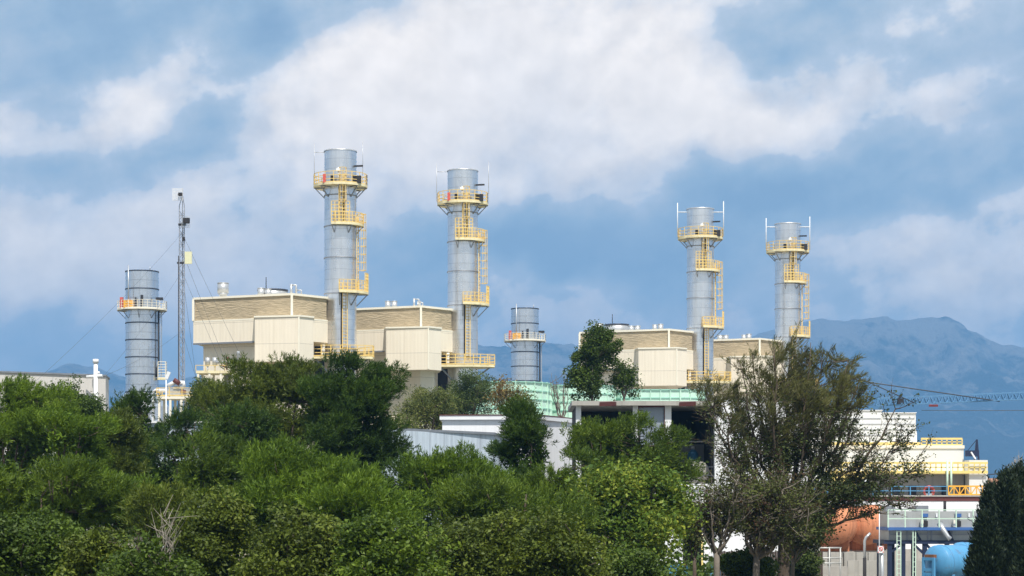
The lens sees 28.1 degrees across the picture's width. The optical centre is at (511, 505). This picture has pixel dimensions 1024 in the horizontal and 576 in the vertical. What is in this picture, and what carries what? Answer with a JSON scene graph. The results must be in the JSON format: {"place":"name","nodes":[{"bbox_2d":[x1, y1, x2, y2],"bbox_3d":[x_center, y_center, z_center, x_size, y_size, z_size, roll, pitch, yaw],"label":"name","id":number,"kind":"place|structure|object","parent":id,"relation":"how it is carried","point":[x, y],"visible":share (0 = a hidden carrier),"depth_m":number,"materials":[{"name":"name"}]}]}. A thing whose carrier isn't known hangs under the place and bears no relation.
{"place":"outdoors","nodes":[
{"label":"outdoors","id":0,"kind":"place"},
{"bbox_2d":[144,421,202,546],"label":"shed","id":1,"kind":"structure","parent":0,"point":[153,423],"depth_m":118.00,"materials":[{"name":"white paint"}]},
{"bbox_2d":[356,298,452,427],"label":"boiler house","id":2,"kind":"structure","parent":0,"point":[418,338],"depth_m":212.54,"materials":[{"name":"metal"}]},
{"bbox_2d":[469,381,551,415],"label":"cooling tower","id":3,"kind":"structure","parent":0,"point":[543,395],"depth_m":185.24,"materials":[{"name":"green metal"}]},
{"bbox_2d":[0,0,1023,383],"label":"sky","id":4,"kind":"structure","parent":0,"point":[896,127],"materials":[{"name":"blue"}]},
{"bbox_2d":[47,316,1023,493],"bbox_3d":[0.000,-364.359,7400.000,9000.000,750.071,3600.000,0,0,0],"label":"mountain range","id":5,"kind":"structure","parent":0,"point":[944,354],"depth_m":7572.32,"materials":[{"name":"stone"}]},
{"bbox_2d":[552,385,615,417],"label":"cooling tower","id":6,"kind":"structure","parent":0,"point":[605,397],"depth_m":189.66,"materials":[{"name":"green metal"}]},
{"bbox_2d":[682,461,709,483],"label":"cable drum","id":7,"kind":"object","parent":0,"point":[707,469],"visible":0.16,"depth_m":122.22,"materials":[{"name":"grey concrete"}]},
{"bbox_3d":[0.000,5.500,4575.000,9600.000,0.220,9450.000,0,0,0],"label":"ground","id":8,"kind":"structure","parent":0,"visible":0},
{"bbox_2d":[0,452,60,486],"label":"pine tree","id":9,"kind":"object","parent":8,"relation":"on","point":[49,454],"visible":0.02,"depth_m":109.54,"materials":[{"name":"green plant"}]},
{"bbox_2d":[0,460,62,529],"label":"pine tree","id":10,"kind":"object","parent":8,"relation":"on","point":[14,482],"visible":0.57,"depth_m":67.16,"materials":[{"name":"green plant"}]},
{"bbox_2d":[0,371,84,490],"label":"pine tree","id":11,"kind":"object","parent":8,"relation":"on","point":[18,408],"visible":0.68,"depth_m":87.39,"materials":[{"name":"green plant"}]},
{"bbox_2d":[0,507,86,575],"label":"bushy tree","id":12,"kind":"object","parent":8,"relation":"on","point":[33,548],"visible":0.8,"depth_m":49.48,"materials":[{"name":"green plant"}]},
{"bbox_2d":[0,359,109,533],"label":"beige warehouse","id":13,"kind":"structure","parent":8,"relation":"on","point":[96,382],"depth_m":154.37,"materials":[{"name":"white paint"}]},
{"bbox_2d":[24,406,124,488],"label":"pine tree","id":14,"kind":"object","parent":8,"relation":"on","point":[73,433],"visible":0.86,"depth_m":79.75,"materials":[{"name":"green plant"}]},
{"bbox_2d":[43,372,110,420],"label":"broadleaf tree","id":15,"kind":"object","parent":8,"relation":"on","point":[89,405],"visible":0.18,"depth_m":117.86,"materials":[{"name":"green plant"}]},
{"bbox_2d":[19,451,141,531],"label":"pine tree","id":16,"kind":"object","parent":8,"relation":"on","point":[87,503],"visible":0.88,"depth_m":65.26,"materials":[{"name":"green plant"}]},
{"bbox_2d":[53,525,136,575],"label":"bushy tree","id":17,"kind":"object","parent":8,"relation":"on","point":[87,551],"visible":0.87,"depth_m":47.70,"materials":[{"name":"green plant"}]},
{"bbox_2d":[75,436,158,537],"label":"pine tree","id":18,"kind":"object","parent":8,"relation":"on","point":[88,528],"visible":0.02,"depth_m":103.54,"materials":[{"name":"green plant"}]},
{"bbox_2d":[85,405,158,526],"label":"pine tree","id":19,"kind":"object","parent":8,"relation":"on","point":[128,447],"visible":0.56,"depth_m":85.71,"materials":[{"name":"green plant"}]},
{"bbox_2d":[84,465,175,541],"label":"pine tree","id":20,"kind":"object","parent":8,"relation":"on","point":[115,525],"visible":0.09,"depth_m":69.62,"materials":[{"name":"green plant"}]},
{"bbox_2d":[36,188,242,411],"bbox_3d":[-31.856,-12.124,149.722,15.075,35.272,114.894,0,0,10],"label":"lattice mast","id":21,"kind":"object","parent":8,"relation":"on","point":[187,257],"visible":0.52,"depth_m":191.82,"materials":[{"name":"metal"}]},
{"bbox_2d":[117,265,168,540],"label":"short chimney","id":22,"kind":"object","parent":8,"relation":"on","point":[139,305],"visible":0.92,"depth_m":317.78,"materials":[{"name":"metal"}]},
{"bbox_2d":[109,383,177,551],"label":"pine tree","id":23,"kind":"object","parent":8,"relation":"on","point":[135,400],"visible":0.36,"depth_m":101.62,"materials":[{"name":"green plant"}]},
{"bbox_2d":[93,526,209,575],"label":"bushy tree","id":24,"kind":"object","parent":8,"relation":"on","point":[132,562],"visible":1,"depth_m":45.51,"materials":[{"name":"green plant"}]},
{"bbox_2d":[109,477,201,558],"bbox_3d":[-10.364,2.353,62.052,3.783,6.593,2.945,0,0,0],"label":"pine tree","id":25,"kind":"object","parent":8,"relation":"on","point":[139,499],"visible":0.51,"depth_m":61.76,"materials":[{"name":"green plant"}]},
{"bbox_2d":[140,495,190,564],"bbox_3d":[-7.769,2.698,46.202,1.098,5.905,1.055,0,0,-22],"label":"bare shrub","id":26,"kind":"object","parent":8,"relation":"on","point":[164,533],"visible":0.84,"depth_m":45.98,"materials":[{"name":"grey wood"}]},
{"bbox_2d":[165,371,170,415],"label":"flood lamp","id":27,"kind":"object","parent":8,"relation":"on","point":[167,375],"visible":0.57,"depth_m":183.98,"materials":[{"name":"white metal"}]},
{"bbox_2d":[152,378,191,420],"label":"equipment platform","id":28,"kind":"structure","parent":8,"relation":"on","point":[175,394],"depth_m":186.91,"materials":[{"name":"yellow paint"}]},
{"bbox_2d":[129,405,218,530],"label":"pine tree","id":29,"kind":"object","parent":8,"relation":"on","point":[180,420],"visible":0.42,"depth_m":91.57,"materials":[{"name":"green plant"}]},
{"bbox_2d":[179,375,228,420],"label":"broadleaf tree","id":30,"kind":"object","parent":8,"relation":"on","point":[205,382],"visible":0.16,"depth_m":139.21,"materials":[{"name":"green plant"}]},
{"bbox_2d":[154,482,259,575],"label":"bushy tree","id":31,"kind":"object","parent":8,"relation":"on","point":[215,529],"visible":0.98,"depth_m":53.35,"materials":[{"name":"green plant"}]},
{"bbox_2d":[166,423,252,503],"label":"pine tree","id":32,"kind":"object","parent":8,"relation":"on","point":[213,456],"visible":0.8,"depth_m":77.45,"materials":[{"name":"green plant"}]},
{"bbox_2d":[195,351,239,555],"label":"equipment platform","id":33,"kind":"structure","parent":8,"relation":"on","point":[215,362],"depth_m":193.67,"materials":[{"name":"yellow metal"}]},
{"bbox_2d":[187,396,283,574],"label":"pine tree","id":34,"kind":"object","parent":8,"relation":"on","point":[252,424],"visible":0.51,"depth_m":85.62,"materials":[{"name":"green plant"}]},
{"bbox_2d":[178,350,326,447],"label":"pine tree","id":35,"kind":"object","parent":8,"relation":"on","point":[268,386],"visible":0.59,"depth_m":97.42,"materials":[{"name":"green plant"}]},
{"bbox_2d":[200,453,308,555],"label":"pine tree","id":36,"kind":"object","parent":8,"relation":"on","point":[260,529],"depth_m":107.03,"materials":[{"name":"green plant"}]},
{"bbox_2d":[192,277,327,559],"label":"boiler house","id":37,"kind":"structure","parent":8,"relation":"on","point":[264,323],"depth_m":201.26,"materials":[{"name":"metal"}]},
{"bbox_2d":[227,499,348,575],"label":"bushy tree","id":38,"kind":"object","parent":8,"relation":"on","point":[291,545],"visible":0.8,"depth_m":51.34,"materials":[{"name":"green plant"}]},
{"bbox_2d":[221,429,393,535],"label":"pine tree","id":39,"kind":"object","parent":8,"relation":"on","point":[281,470],"visible":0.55,"depth_m":70.45,"materials":[{"name":"green plant"}]},
{"bbox_2d":[313,144,373,376],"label":"chimney","id":40,"kind":"object","parent":8,"relation":"on","point":[340,185],"visible":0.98,"depth_m":203.55,"materials":[{"name":"metal"}]},
{"bbox_2d":[294,348,419,477],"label":"pine tree","id":41,"kind":"object","parent":8,"relation":"on","point":[352,404],"visible":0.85,"depth_m":89.16,"materials":[{"name":"green plant"}]},
{"bbox_2d":[291,466,434,531],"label":"pine tree","id":42,"kind":"object","parent":8,"relation":"on","point":[355,494],"visible":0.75,"depth_m":65.26,"materials":[{"name":"green plant"}]},
{"bbox_2d":[26,536,716,575],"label":"undergrowth","id":43,"kind":"object","parent":8,"relation":"on","point":[708,567],"visible":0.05,"depth_m":107.42,"materials":[{"name":"green plant"}]},
{"bbox_2d":[325,509,460,575],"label":"bushy tree","id":44,"kind":"object","parent":8,"relation":"on","point":[380,548],"visible":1,"depth_m":49.60,"materials":[{"name":"olive green leaf foliage"},{"name":"brown bark"}]},
{"bbox_2d":[369,450,436,521],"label":"pine tree","id":45,"kind":"object","parent":8,"relation":"on","point":[394,461],"visible":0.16,"depth_m":83.62,"materials":[{"name":"green plant"}]},
{"bbox_2d":[386,404,425,428],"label":"olive bush","id":46,"kind":"object","parent":8,"relation":"on","point":[404,419],"visible":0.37,"depth_m":129.97,"materials":[{"name":"green plant"}]},
{"bbox_2d":[391,384,464,429],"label":"round tree","id":47,"kind":"object","parent":8,"relation":"on","point":[431,407],"visible":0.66,"depth_m":157.49,"materials":[{"name":"green plant"}]},
{"bbox_2d":[399,488,464,540],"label":"pine tree","id":48,"kind":"object","parent":8,"relation":"on","point":[428,519],"visible":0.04,"depth_m":99.27,"materials":[{"name":"green plant"}]},
{"bbox_2d":[381,428,508,521],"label":"metal shed","id":49,"kind":"structure","parent":8,"relation":"on","point":[428,439],"depth_m":116.39,"materials":[{"name":"white metal"}]},
{"bbox_2d":[395,439,524,528],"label":"pine tree","id":50,"kind":"object","parent":8,"relation":"on","point":[436,469],"visible":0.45,"depth_m":77.52,"materials":[{"name":"green plant"}]},
{"bbox_2d":[436,162,494,413],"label":"chimney","id":51,"kind":"object","parent":8,"relation":"on","point":[463,203],"visible":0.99,"depth_m":215.54,"materials":[{"name":"metal"}]},
{"bbox_2d":[445,367,498,414],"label":"broadleaf tree","id":52,"kind":"object","parent":8,"relation":"on","point":[470,394],"visible":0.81,"depth_m":171.17,"materials":[{"name":"green plant"}]},
{"bbox_2d":[423,507,534,575],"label":"bushy tree","id":53,"kind":"object","parent":8,"relation":"on","point":[483,550],"visible":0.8,"depth_m":55.16,"materials":[{"name":"green plant"}]},
{"bbox_2d":[439,414,571,477],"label":"white workshop","id":54,"kind":"structure","parent":8,"relation":"on","point":[481,422],"depth_m":128.99,"materials":[{"name":"paint"}]},
{"bbox_2d":[480,373,531,413],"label":"young tree","id":55,"kind":"object","parent":8,"relation":"on","point":[502,395],"visible":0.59,"depth_m":159.71,"materials":[{"name":"green plant"}]},
{"bbox_2d":[425,470,607,533],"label":"pine tree","id":56,"kind":"object","parent":8,"relation":"on","point":[476,496],"visible":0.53,"depth_m":67.43,"materials":[{"name":"green plant"}]},
{"bbox_2d":[482,393,558,479],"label":"conifer tree","id":57,"kind":"object","parent":8,"relation":"on","point":[525,431],"visible":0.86,"depth_m":83.69,"materials":[{"name":"green plant"}]},
{"bbox_2d":[504,304,545,381],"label":"short chimney","id":58,"kind":"object","parent":8,"relation":"on","point":[524,340],"visible":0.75,"depth_m":378.36,"materials":[{"name":"metal"}]},
{"bbox_2d":[519,388,540,410],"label":"young tree","id":59,"kind":"object","parent":8,"relation":"on","point":[531,400],"visible":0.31,"depth_m":149.69,"materials":[{"name":"green plant"}]},
{"bbox_2d":[547,372,568,416],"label":"bare tree","id":60,"kind":"object","parent":8,"relation":"on","point":[557,404],"visible":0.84,"depth_m":149.94,"materials":[{"name":"grey plant"}]},
{"bbox_2d":[503,504,618,575],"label":"bushy tree","id":61,"kind":"object","parent":8,"relation":"on","point":[553,547],"visible":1,"depth_m":53.37,"materials":[{"name":"green plant"}]},
{"bbox_2d":[513,442,610,503],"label":"pine tree","id":62,"kind":"object","parent":8,"relation":"on","point":[538,475],"visible":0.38,"depth_m":79.59,"materials":[{"name":"green plant"}]},
{"bbox_2d":[562,319,623,401],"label":"slender tree","id":63,"kind":"object","parent":8,"relation":"on","point":[594,355],"visible":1,"depth_m":139.57,"materials":[{"name":"green plant"}]},
{"bbox_2d":[585,485,633,554],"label":"pine tree","id":64,"kind":"object","parent":8,"relation":"on","point":[599,541],"visible":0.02,"depth_m":99.80,"materials":[{"name":"green plant"}]},
{"bbox_2d":[603,358,644,400],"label":"slender tree","id":65,"kind":"object","parent":8,"relation":"on","point":[622,379],"visible":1,"depth_m":140.83,"materials":[{"name":"green plant"}]},
{"bbox_2d":[594,540,666,575],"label":"bushy tree","id":66,"kind":"object","parent":8,"relation":"on","point":[639,562],"visible":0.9,"depth_m":59.58,"materials":[{"name":"green plant"}]},
{"bbox_2d":[559,409,707,556],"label":"pine tree","id":67,"kind":"object","parent":8,"relation":"on","point":[615,434],"visible":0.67,"depth_m":89.45,"materials":[{"name":"green plant"}]},
{"bbox_2d":[559,446,708,571],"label":"broadleaf tree","id":68,"kind":"object","parent":8,"relation":"on","point":[651,505],"visible":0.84,"depth_m":75.57,"materials":[{"name":"green plant"}]},
{"bbox_2d":[579,314,693,388],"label":"boiler house","id":69,"kind":"structure","parent":8,"relation":"on","point":[661,357],"depth_m":239.52,"materials":[{"name":"metal"}]},
{"bbox_2d":[616,389,704,400],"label":"cooling tower","id":70,"kind":"structure","parent":8,"relation":"on","point":[667,395],"depth_m":197.00,"materials":[{"name":"green metal"}]},
{"bbox_2d":[669,564,687,573],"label":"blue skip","id":71,"kind":"object","parent":8,"relation":"on","point":[675,568],"depth_m":117.60,"materials":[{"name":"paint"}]},
{"bbox_2d":[568,396,807,575],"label":"garage block","id":72,"kind":"structure","parent":8,"relation":"on","point":[676,412],"depth_m":121.10,"materials":[{"name":"concrete"}]},
{"bbox_2d":[687,446,697,483],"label":"blue canister","id":73,"kind":"object","parent":72,"relation":"on","point":[693,453],"visible":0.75,"depth_m":125.16,"materials":[{"name":"paint"}]},
{"bbox_2d":[683,528,701,571],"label":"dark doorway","id":74,"kind":"structure","parent":72,"relation":"in","point":[699,550],"depth_m":124.00,"materials":[{"name":"black"}]},
{"bbox_2d":[672,481,704,575],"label":"slim tree","id":75,"kind":"object","parent":8,"relation":"on","point":[692,542],"visible":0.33,"depth_m":83.90,"materials":[{"name":"green plant"}]},
{"bbox_2d":[677,201,730,399],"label":"chimney","id":76,"kind":"object","parent":8,"relation":"on","point":[702,236],"visible":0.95,"depth_m":243.57,"materials":[{"name":"metal"}]},
{"bbox_2d":[685,450,768,575],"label":"slim tree","id":77,"kind":"object","parent":8,"relation":"on","point":[720,518],"visible":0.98,"depth_m":79.74,"materials":[{"name":"green plant"}]},
{"bbox_2d":[685,334,781,395],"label":"boiler house","id":78,"kind":"structure","parent":8,"relation":"on","point":[726,346],"depth_m":253.56,"materials":[{"name":"metal"}]},
{"bbox_2d":[720,547,782,575],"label":"bushy tree","id":79,"kind":"object","parent":8,"relation":"on","point":[739,563],"visible":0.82,"depth_m":83.47,"materials":[{"name":"green plant"}]},
{"bbox_2d":[721,551,822,575],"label":"dark fence","id":80,"kind":"object","parent":8,"relation":"on","point":[774,553],"visible":0.18,"depth_m":104.00,"materials":[{"name":"black metal"}]},
{"bbox_2d":[711,447,833,575],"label":"slim tree","id":81,"kind":"object","parent":8,"relation":"on","point":[773,520],"visible":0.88,"depth_m":81.40,"materials":[{"name":"green plant"}]},
{"bbox_2d":[766,217,816,388],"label":"chimney","id":82,"kind":"object","parent":8,"relation":"on","point":[788,250],"visible":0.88,"depth_m":256.61,"materials":[{"name":"metal"}]},
{"bbox_2d":[772,549,824,575],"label":"bushy tree","id":83,"kind":"object","parent":8,"relation":"on","point":[807,566],"visible":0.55,"depth_m":95.29,"materials":[{"name":"green plant"}]},
{"bbox_2d":[688,320,936,575],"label":"sparse tree","id":84,"kind":"object","parent":8,"relation":"on","point":[799,396],"visible":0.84,"depth_m":85.34,"materials":[{"name":"green plant"}]},
{"bbox_2d":[790,489,845,575],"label":"slim tree","id":85,"kind":"object","parent":8,"relation":"on","point":[799,548],"visible":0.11,"depth_m":87.78,"materials":[{"name":"green plant"}]},
{"bbox_2d":[812,547,841,575],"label":"pipe railing","id":86,"kind":"object","parent":8,"relation":"on","point":[829,558],"visible":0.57,"depth_m":127.96,"materials":[{"name":"grey metal"}]},
{"bbox_2d":[820,506,857,565],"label":"storage tank","id":87,"kind":"object","parent":8,"relation":"on","point":[845,538],"visible":0.23,"depth_m":133.73,"materials":[{"name":"metal"}]},
{"bbox_2d":[823,552,876,565],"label":"bund wall","id":88,"kind":"structure","parent":8,"relation":"on","point":[856,556],"depth_m":132.40,"materials":[{"name":"concrete"}]},
{"bbox_2d":[863,532,870,575],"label":"vent post","id":89,"kind":"object","parent":8,"relation":"on","point":[864,552],"visible":1,"depth_m":125.93,"materials":[{"name":"white metal"}]},
{"bbox_2d":[849,505,886,560],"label":"storage tank","id":90,"kind":"object","parent":8,"relation":"on","point":[864,528],"visible":0.34,"depth_m":136.12,"materials":[{"name":"metal"}]},
{"bbox_2d":[823,561,921,575],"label":"wall","id":91,"kind":"structure","parent":8,"relation":"on","point":[853,568],"depth_m":131.00,"materials":[{"name":"concrete"}]},
{"bbox_2d":[878,506,883,575],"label":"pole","id":92,"kind":"object","parent":8,"relation":"on","point":[881,559],"visible":0.96,"depth_m":121.97,"materials":[{"name":"white metal"}]},
{"bbox_2d":[810,410,987,548],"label":"turbine hall","id":93,"kind":"structure","parent":8,"relation":"on","point":[955,480],"depth_m":169.20,"materials":[{"name":"white paint"}]},
{"bbox_2d":[892,487,899,494],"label":"window","id":94,"kind":"structure","parent":93,"relation":"in","point":[897,492],"depth_m":169.03,"materials":[{"name":"grey glass"}]},
{"bbox_2d":[909,487,915,494],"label":"window","id":95,"kind":"structure","parent":93,"relation":"in","point":[912,488],"depth_m":169.03,"materials":[{"name":"grey glass"}]},
{"bbox_2d":[923,485,934,494],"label":"hose reel","id":96,"kind":"object","parent":93,"relation":"on","point":[931,493],"visible":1,"depth_m":166.55,"materials":[{"name":"red paint"}]},
{"bbox_2d":[958,487,964,493],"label":"window","id":97,"kind":"structure","parent":93,"relation":"in","point":[963,492],"depth_m":169.03,"materials":[{"name":"grey glass"}]},
{"bbox_2d":[886,549,927,560],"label":"wall","id":98,"kind":"structure","parent":8,"relation":"on","point":[918,555],"depth_m":140.00,"materials":[{"name":"concrete"}]},
{"bbox_2d":[873,506,978,575],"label":"cooler platform","id":99,"kind":"structure","parent":8,"relation":"on","point":[924,526],"depth_m":124.30,"materials":[{"name":"grey metal"}]},
{"bbox_2d":[836,375,1023,410],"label":"tower crane","id":100,"kind":"object","parent":8,"relation":"on","point":[900,399],"visible":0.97,"depth_m":329.51,"materials":[{"name":"metal"}]},
{"bbox_2d":[922,544,968,575],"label":"water tank","id":101,"kind":"object","parent":8,"relation":"on","point":[942,560],"visible":0.73,"depth_m":111.63,"materials":[{"name":"blue metal"}]},
{"bbox_2d":[954,542,970,544],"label":"water tank","id":102,"kind":"object","parent":8,"relation":"on","point":[964,543],"visible":0.11,"depth_m":121.00,"materials":[{"name":"blue metal"}]},
{"bbox_2d":[972,469,996,531],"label":"cypress tree","id":103,"kind":"object","parent":8,"relation":"on","point":[985,501],"visible":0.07,"depth_m":83.80,"materials":[{"name":"green plant"}]},
{"bbox_2d":[962,505,1010,575],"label":"cypress tree","id":104,"kind":"object","parent":8,"relation":"on","point":[986,554],"visible":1,"depth_m":75.63,"materials":[{"name":"green plant"}]},
{"bbox_2d":[989,464,1023,575],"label":"cypress tree","id":105,"kind":"object","parent":8,"relation":"on","point":[1006,497],"visible":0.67,"depth_m":79.62,"materials":[{"name":"green plant"}]},
{"bbox_2d":[1008,488,1023,575],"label":"cypress tree","id":106,"kind":"object","parent":8,"relation":"on","point":[1017,567],"visible":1,"depth_m":73.88,"materials":[{"name":"green plant"}]},
{"bbox_2d":[1011,451,1022,465],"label":"bare sapling","id":107,"kind":"object","parent":8,"relation":"on","point":[1016,460],"visible":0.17,"depth_m":109.98,"materials":[{"name":"grey plant"}]},
{"bbox_2d":[1012,456,1023,519],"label":"cypress tree","id":108,"kind":"object","parent":8,"relation":"on","point":[1019,468],"visible":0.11,"depth_m":82.70,"materials":[{"name":"green plant"}]}
]}

